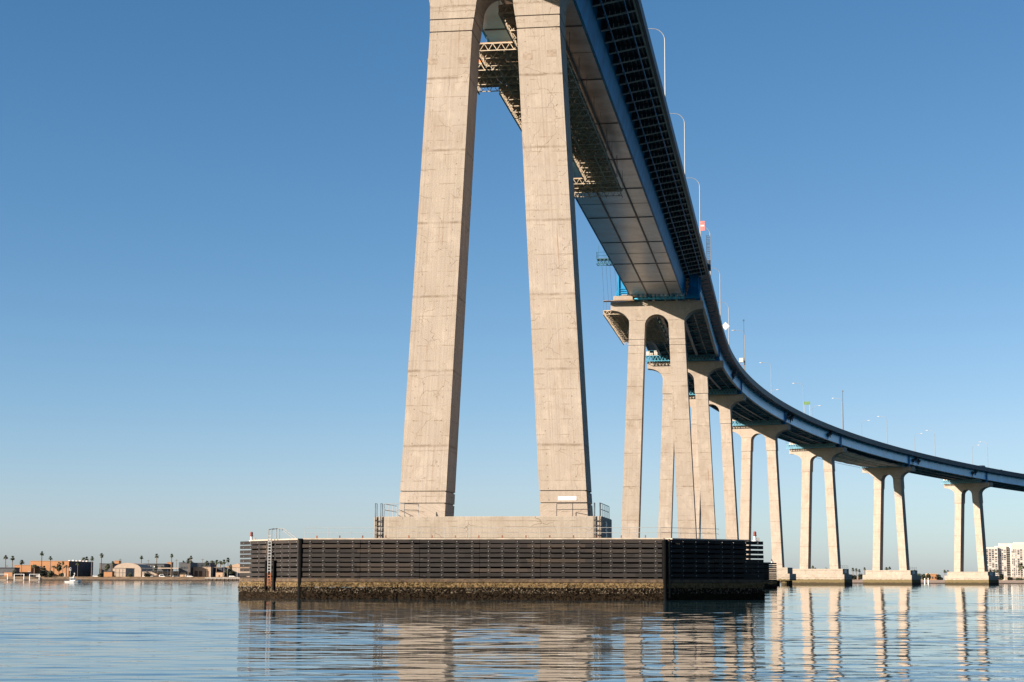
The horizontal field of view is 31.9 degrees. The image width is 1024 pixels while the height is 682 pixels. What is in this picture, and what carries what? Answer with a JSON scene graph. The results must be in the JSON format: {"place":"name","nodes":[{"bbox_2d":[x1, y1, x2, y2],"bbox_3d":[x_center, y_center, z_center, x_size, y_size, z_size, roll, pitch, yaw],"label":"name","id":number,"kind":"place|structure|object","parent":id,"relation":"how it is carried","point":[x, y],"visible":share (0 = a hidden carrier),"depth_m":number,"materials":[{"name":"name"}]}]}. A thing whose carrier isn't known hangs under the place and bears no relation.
{"place":"outdoors","nodes":[
{"label":"outdoors","id":0,"kind":"place"},
{"bbox_2d":[0,567,19,575],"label":"waterfront building","id":1,"kind":"structure","parent":0,"point":[4,571],"depth_m":1311.17,"materials":[{"name":"orange paint"}]},
{"bbox_2d":[30,560,92,576],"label":"waterfront building","id":2,"kind":"structure","parent":0,"point":[84,568],"depth_m":1342.26,"materials":[{"name":"orange paint"}]},
{"bbox_2d":[99,563,117,576],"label":"waterfront building","id":3,"kind":"structure","parent":0,"point":[104,565],"depth_m":1388.86,"materials":[{"name":"grey concrete"}]},
{"bbox_2d":[113,568,133,576],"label":"waterfront building","id":4,"kind":"structure","parent":0,"point":[121,572],"depth_m":1319.20,"materials":[{"name":"beige paint"}]},
{"bbox_2d":[142,571,178,576],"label":"waterfront building","id":5,"kind":"structure","parent":0,"point":[174,573],"depth_m":1322.87,"materials":[{"name":"beige paint"}]},
{"bbox_2d":[179,562,197,576],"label":"waterfront building","id":6,"kind":"structure","parent":0,"point":[183,569],"depth_m":1315.57,"materials":[{"name":"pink paint"}]},
{"bbox_2d":[193,567,213,576],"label":"waterfront building","id":7,"kind":"structure","parent":0,"point":[199,571],"depth_m":1321.05,"materials":[{"name":"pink paint"}]},
{"bbox_2d":[197,563,215,566],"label":"waterfront building","id":8,"kind":"structure","parent":0,"point":[204,565],"depth_m":1361.41,"materials":[{"name":"grey concrete"}]},
{"bbox_2d":[213,567,226,576],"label":"waterfront building","id":9,"kind":"structure","parent":0,"point":[220,569],"depth_m":1334.14,"materials":[{"name":"beige paint"}]},
{"bbox_2d":[216,572,223,576],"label":"waterfront building","id":10,"kind":"structure","parent":0,"point":[219,574],"depth_m":1306.88,"materials":[{"name":"beige paint"}]},
{"bbox_2d":[226,564,250,576],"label":"waterfront building","id":11,"kind":"structure","parent":0,"point":[236,568],"depth_m":1388.60,"materials":[{"name":"beige paint"}]},
{"bbox_2d":[0,577,788,580],"bbox_3d":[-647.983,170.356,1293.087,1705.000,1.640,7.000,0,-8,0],"label":"seawall slope","id":12,"kind":"structure","parent":0,"point":[138,578],"depth_m":1293.23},
{"bbox_2d":[8,579,780,581],"bbox_3d":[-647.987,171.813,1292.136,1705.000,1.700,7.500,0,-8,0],"label":"shore rocks","id":13,"kind":"object","parent":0,"point":[124,580],"depth_m":1288.47,"materials":[{"name":"grey stone"}]},
{"bbox_2d":[0,580,1023,681],"bbox_3d":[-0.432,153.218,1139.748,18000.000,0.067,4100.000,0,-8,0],"label":"water","id":14,"kind":"structure","parent":0,"point":[130,631],"depth_m":50.54,"materials":[{"name":"blue liquid"}]},
{"bbox_2d":[64,573,81,582],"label":"motor boat","id":15,"kind":"object","parent":14,"relation":"on","point":[72,580],"visible":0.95,"depth_m":613.77,"materials":[{"name":"white paint"}]},
{"bbox_2d":[205,571,250,580],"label":"jetty","id":16,"kind":"object","parent":14,"relation":"in","point":[220,578],"visible":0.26,"depth_m":1280.54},
{"bbox_2d":[374,0,611,587],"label":"bridge pier","id":17,"kind":"structure","parent":14,"relation":"in","point":[426,503],"depth_m":150.57,"materials":[{"name":"concrete"}]},
{"bbox_2d":[482,0,708,298],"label":"box girder span","id":18,"kind":"object","parent":17,"relation":"on","point":[645,228],"visible":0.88,"depth_m":235.41,"materials":[{"name":"metal"}]},
{"bbox_2d":[477,4,622,198],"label":"hanging platform","id":19,"kind":"structure","parent":18,"relation":"hanging from","point":[592,162],"depth_m":191.34,"materials":[{"name":"metal"}]},
{"bbox_2d":[596,245,612,265],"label":"side gantry","id":20,"kind":"object","parent":18,"relation":"attached to","point":[605,260],"visible":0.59,"depth_m":339.76,"materials":[{"name":"metal"}]},
{"bbox_2d":[648,28,665,96],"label":"street lamp","id":21,"kind":"object","parent":18,"relation":"on","point":[664,62],"visible":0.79,"depth_m":222.56,"materials":[{"name":"grey metal"}]},
{"bbox_2d":[670,113,685,175],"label":"street lamp","id":22,"kind":"object","parent":18,"relation":"on","point":[684,146],"visible":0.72,"depth_m":265.60,"materials":[{"name":"grey metal"}]},
{"bbox_2d":[693,178,700,220],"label":"street lamp","id":23,"kind":"object","parent":18,"relation":"on","point":[699,201],"visible":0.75,"depth_m":311.97,"materials":[{"name":"grey metal"}]},
{"bbox_2d":[700,221,704,235],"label":"road sign","id":24,"kind":"object","parent":18,"relation":"attached to","point":[702,225],"visible":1,"depth_m":310.52,"materials":[{"name":"metal"}]},
{"bbox_2d":[706,235,710,270],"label":"side gantry","id":25,"kind":"object","parent":18,"relation":"attached to","point":[709,264],"visible":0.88,"depth_m":336.96,"materials":[{"name":"metal"}]},
{"bbox_2d":[238,527,764,599],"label":"timber fender","id":26,"kind":"object","parent":14,"relation":"in","point":[573,568],"visible":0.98,"depth_m":143.26,"materials":[{"name":"wood"}]},
{"bbox_2d":[249,532,255,540],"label":"beacon light","id":27,"kind":"object","parent":26,"relation":"on","point":[251,536],"visible":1,"depth_m":152.94,"materials":[{"name":"red paint"}]},
{"bbox_2d":[752,531,758,540],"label":"beacon light","id":28,"kind":"object","parent":26,"relation":"on","point":[755,535],"visible":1,"depth_m":147.16,"materials":[{"name":"red paint"}]},
{"bbox_2d":[611,300,703,538],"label":"bridge pier","id":29,"kind":"structure","parent":14,"relation":"in","point":[676,315],"depth_m":337.78,"materials":[{"name":"concrete"}]},
{"bbox_2d":[602,270,684,301],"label":"work platform","id":30,"kind":"structure","parent":29,"relation":"on","point":[624,298],"depth_m":339.87,"materials":[{"name":"blue metal"}]},
{"bbox_2d":[647,361,723,538],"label":"bridge pier","id":31,"kind":"structure","parent":14,"relation":"in","point":[700,372],"depth_m":425.04,"materials":[{"name":"concrete"}]},
{"bbox_2d":[633,271,1023,491],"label":"plate girder deck","id":32,"kind":"structure","parent":31,"relation":"on","point":[705,330],"depth_m":534.39,"materials":[{"name":"metal"}]},
{"bbox_2d":[603,302,667,344],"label":"hanging platform","id":33,"kind":"structure","parent":32,"relation":"hanging from","point":[619,323],"depth_m":368.84,"materials":[{"name":"metal"}]},
{"bbox_2d":[645,349,714,361],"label":"work platform","id":34,"kind":"structure","parent":32,"relation":"attached to","point":[703,356],"depth_m":426.69,"materials":[{"name":"teal metal"}]},
{"bbox_2d":[689,384,736,394],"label":"work platform","id":35,"kind":"structure","parent":32,"relation":"attached to","point":[718,391],"depth_m":478.51,"materials":[{"name":"teal metal"}]},
{"bbox_2d":[723,322,728,329],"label":"road sign","id":36,"kind":"object","parent":32,"relation":"attached to","point":[725,325],"visible":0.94,"depth_m":417.61,"materials":[{"name":"white metal"}]},
{"bbox_2d":[731,330,744,355],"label":"street lamp","id":37,"kind":"object","parent":32,"relation":"on","point":[744,341],"visible":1,"depth_m":476.39,"materials":[{"name":"grey metal"}]},
{"bbox_2d":[739,319,744,369],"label":"camera mast","id":38,"kind":"object","parent":32,"relation":"on","point":[741,359],"visible":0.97,"depth_m":474.34,"materials":[{"name":"metal"}]},
{"bbox_2d":[732,416,780,425],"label":"work platform","id":39,"kind":"structure","parent":32,"relation":"attached to","point":[776,421],"depth_m":537.98,"materials":[{"name":"teal metal"}]},
{"bbox_2d":[792,383,803,412],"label":"street lamp","id":40,"kind":"object","parent":32,"relation":"on","point":[803,397],"visible":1,"depth_m":552.09,"materials":[{"name":"grey metal"}]},
{"bbox_2d":[786,440,835,448],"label":"work platform","id":41,"kind":"structure","parent":32,"relation":"attached to","point":[817,445],"depth_m":592.72,"materials":[{"name":"teal metal"}]},
{"bbox_2d":[803,448,901,467],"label":"tarpaulin deck","id":42,"kind":"structure","parent":32,"relation":"hanging from","point":[859,459],"depth_m":627.70,"materials":[{"name":"grey fabric"}]},
{"bbox_2d":[860,462,904,467],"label":"work platform","id":43,"kind":"structure","parent":32,"relation":"attached to","point":[900,464],"depth_m":642.54,"materials":[{"name":"teal metal"}]},
{"bbox_2d":[941,478,981,483],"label":"work platform","id":44,"kind":"structure","parent":32,"relation":"attached to","point":[974,480],"depth_m":693.19,"materials":[{"name":"teal metal"}]},
{"bbox_2d":[689,394,745,539],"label":"bridge pier","id":45,"kind":"structure","parent":14,"relation":"in","point":[724,403],"depth_m":477.62,"materials":[{"name":"concrete"}]},
{"bbox_2d":[659,562,776,588],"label":"timber fender","id":46,"kind":"object","parent":14,"relation":"in","point":[770,574],"visible":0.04,"depth_m":331.71,"materials":[{"name":"wood"}]},
{"bbox_2d":[732,424,795,585],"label":"bridge pier","id":47,"kind":"structure","parent":14,"relation":"in","point":[748,434],"depth_m":536.81,"materials":[{"name":"concrete"}]},
{"bbox_2d":[789,447,851,584],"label":"bridge pier","id":48,"kind":"structure","parent":14,"relation":"in","point":[834,574],"depth_m":589.84,"materials":[{"name":"concrete"}]},
{"bbox_2d":[862,466,920,584],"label":"bridge pier","id":49,"kind":"structure","parent":14,"relation":"in","point":[904,574],"depth_m":641.77,"materials":[{"name":"concrete"}]},
{"bbox_2d":[944,482,998,584],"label":"bridge pier","id":50,"kind":"structure","parent":14,"relation":"in","point":[960,576],"depth_m":689.62,"materials":[{"name":"concrete"}]},
{"bbox_2d":[0,0,1023,579],"label":"sky","id":51,"kind":"structure","parent":0,"point":[209,208],"materials":[{"name":"blue"}]},
{"bbox_2d":[930,574,937,579],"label":"shore house","id":52,"kind":"structure","parent":0,"point":[933,576],"depth_m":1065.89,"materials":[{"name":"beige paint"}]},
{"bbox_2d":[852,580,1023,582],"bbox_3d":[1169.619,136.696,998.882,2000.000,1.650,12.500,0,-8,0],"label":"beach","id":53,"kind":"structure","parent":0,"point":[1000,581],"depth_m":999.70,"materials":[{"name":"beige sand"}]},
{"bbox_2d":[852,582,1023,583],"bbox_3d":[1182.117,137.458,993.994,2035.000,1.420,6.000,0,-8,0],"label":"shore rocks","id":54,"kind":"object","parent":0,"point":[944,583],"depth_m":991.07,"materials":[{"name":"grey stone"}]},
{"bbox_2d":[986,542,1023,575],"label":"apartment tower","id":55,"kind":"structure","parent":0,"point":[1005,559],"depth_m":2434.09,"materials":[{"name":"white concrete"}]},
{"bbox_2d":[1003,576,1023,579],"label":"shore house","id":56,"kind":"structure","parent":0,"point":[1006,577],"depth_m":1060.84,"materials":[{"name":"beige paint"}]},
{"bbox_3d":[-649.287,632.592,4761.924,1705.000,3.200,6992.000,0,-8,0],"label":"shore land","id":57,"kind":"structure","parent":0,"visible":0},
{"bbox_2d":[14,565,33,575],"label":"waterfront building","id":58,"kind":"structure","parent":57,"relation":"on","point":[27,570],"depth_m":1329.22,"materials":[{"name":"orange paint"}]},
{"bbox_2d":[38,570,46,575],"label":"shrub","id":59,"kind":"object","parent":57,"relation":"on","point":[42,572],"visible":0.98,"depth_m":1297.33,"materials":[{"name":"green plant"}]},
{"bbox_2d":[47,570,53,576],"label":"shrub","id":60,"kind":"object","parent":57,"relation":"on","point":[50,573],"visible":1,"depth_m":1296.63,"materials":[{"name":"green plant"}]},
{"bbox_2d":[56,562,61,571],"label":"leafy tree","id":61,"kind":"object","parent":57,"relation":"on","point":[59,568],"visible":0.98,"depth_m":1313.57,"materials":[{"name":"green plant"}]},
{"bbox_2d":[104,571,114,576],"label":"waterfront building","id":62,"kind":"structure","parent":57,"relation":"on","point":[109,573],"depth_m":1304.98,"materials":[{"name":"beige paint"}]},
{"bbox_2d":[0,576,239,577],"bbox_3d":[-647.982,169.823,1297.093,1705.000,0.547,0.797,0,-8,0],"label":"shore kerb","id":63,"kind":"structure","parent":57,"relation":"on","point":[166,577],"depth_m":1296.68,"materials":[{"name":"grey concrete"}]},
{"bbox_2d":[114,563,152,576],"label":"waterfront building","id":64,"kind":"structure","parent":57,"relation":"on","point":[137,567],"depth_m":1364.27,"materials":[{"name":"beige paint"}]},
{"bbox_2d":[142,563,168,570],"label":"waterfront building","id":65,"kind":"structure","parent":57,"relation":"on","point":[160,565],"depth_m":1428.77,"materials":[{"name":"white paint"}]},
{"bbox_2d":[141,568,179,576],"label":"carport","id":66,"kind":"object","parent":57,"relation":"on","point":[157,569],"visible":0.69,"depth_m":1310.41,"materials":[{"name":"beige paint"}]},
{"bbox_2d":[186,558,190,575],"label":"fan palm","id":67,"kind":"object","parent":57,"relation":"on","point":[188,561],"visible":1,"depth_m":1309.29,"materials":[{"name":"green plant"}]},
{"bbox_2d":[223,569,229,576],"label":"shrub","id":68,"kind":"object","parent":57,"relation":"on","point":[225,572],"visible":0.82,"depth_m":1327.67,"materials":[{"name":"green plant"}]},
{"bbox_3d":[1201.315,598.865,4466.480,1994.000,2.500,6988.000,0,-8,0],"label":"shore land","id":69,"kind":"structure","parent":0,"visible":0},
{"bbox_2d":[1017,563,1023,577],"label":"fan palm","id":70,"kind":"object","parent":69,"relation":"on","point":[1020,566],"visible":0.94,"depth_m":1041.19,"materials":[{"name":"green plant"}]}
]}

